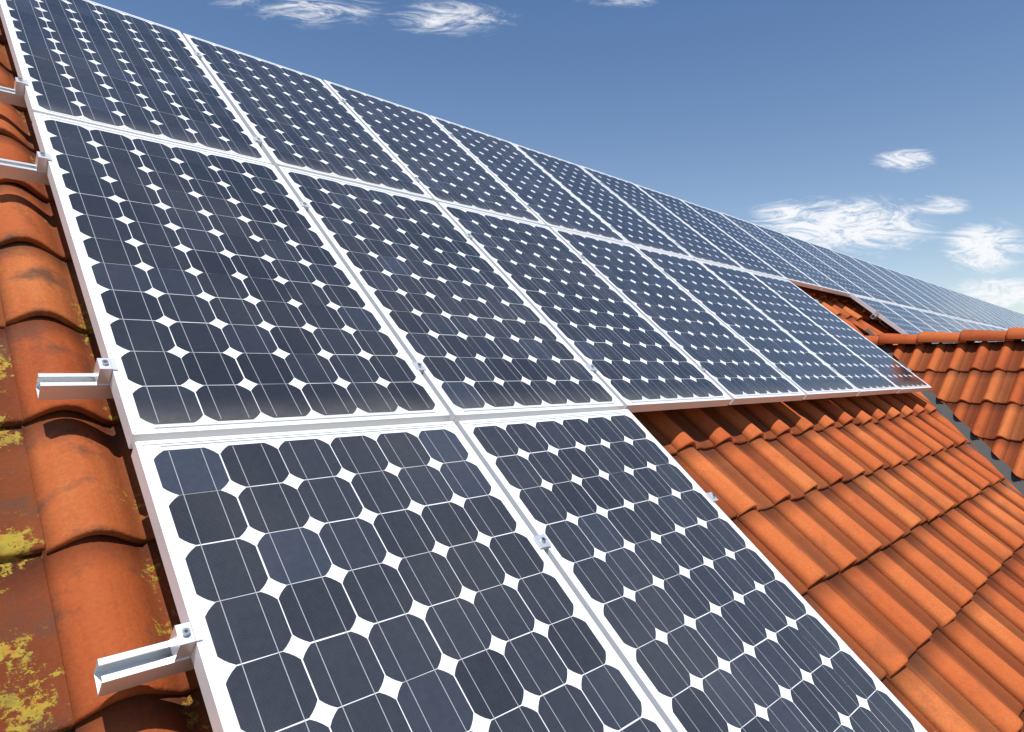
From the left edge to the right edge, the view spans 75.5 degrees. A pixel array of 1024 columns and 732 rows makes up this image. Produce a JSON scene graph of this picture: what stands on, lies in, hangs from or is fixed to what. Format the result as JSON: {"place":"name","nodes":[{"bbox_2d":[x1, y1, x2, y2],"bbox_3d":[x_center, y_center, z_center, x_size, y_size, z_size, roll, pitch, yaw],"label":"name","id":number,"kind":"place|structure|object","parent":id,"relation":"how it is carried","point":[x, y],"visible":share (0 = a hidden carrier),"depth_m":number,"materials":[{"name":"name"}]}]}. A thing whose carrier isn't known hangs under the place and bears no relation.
{"place":"outdoors","nodes":[
{"label":"outdoors","id":0,"kind":"place"},
{"bbox_2d":[89,0,1023,313],"label":"sky","id":1,"kind":"structure","parent":0,"point":[889,134],"materials":[{"name":"blue"}]},
{"label":"ground","id":2,"kind":"structure","parent":0,"visible":0},
{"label":"house walls","id":3,"kind":"object","parent":2,"relation":"on","visible":0},
{"bbox_2d":[888,342,1023,346],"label":"gable underlay","id":4,"kind":"object","parent":3,"relation":"attached to","point":[947,344],"depth_m":5.99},
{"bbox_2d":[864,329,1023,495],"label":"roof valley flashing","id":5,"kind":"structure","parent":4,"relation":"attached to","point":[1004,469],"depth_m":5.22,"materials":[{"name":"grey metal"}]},
{"bbox_2d":[936,411,1020,496],"bbox_3d":[3.548,0.585,5.177,2.211,0.001,3.068,0,40,-44],"label":"valley flashing","id":6,"kind":"object","parent":4,"relation":"attached to","point":[970,446],"depth_m":5.08,"materials":[{"name":"grey"}]},
{"label":"roof underlay","id":7,"kind":"object","parent":3,"relation":"on","visible":0},
{"bbox_2d":[0,17,1023,731],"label":"roof tiles","id":8,"kind":"object","parent":7,"relation":"on","point":[890,561],"visible":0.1,"depth_m":2.27,"materials":[{"name":"orange ceramic"}]},
{"bbox_2d":[0,52,1021,696],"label":"mounting brackets","id":9,"kind":"object","parent":8,"relation":"attached to","point":[132,668],"visible":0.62,"depth_m":1.39,"materials":[{"name":"silver metal"}]},
{"bbox_2d":[0,0,1023,731],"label":"solar panels","id":10,"kind":"object","parent":9,"relation":"on","point":[352,510],"visible":0.88,"depth_m":1.91,"materials":[{"name":"blue glass"}]},
{"bbox_2d":[886,341,1023,345],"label":"gable slope","id":11,"kind":"structure","parent":7,"relation":"on","point":[954,343],"depth_m":5.95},
{"bbox_2d":[865,327,1023,344],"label":"ridge tiles","id":12,"kind":"object","parent":11,"relation":"on","point":[973,336],"visible":0.81,"depth_m":5.92,"materials":[{"name":"orange ceramic"}]},
{"bbox_2d":[884,341,1023,480],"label":"gable tiles","id":13,"kind":"object","parent":11,"relation":"on","point":[977,390],"visible":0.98,"depth_m":5.46,"materials":[{"name":"orange ceramic"}]}
]}

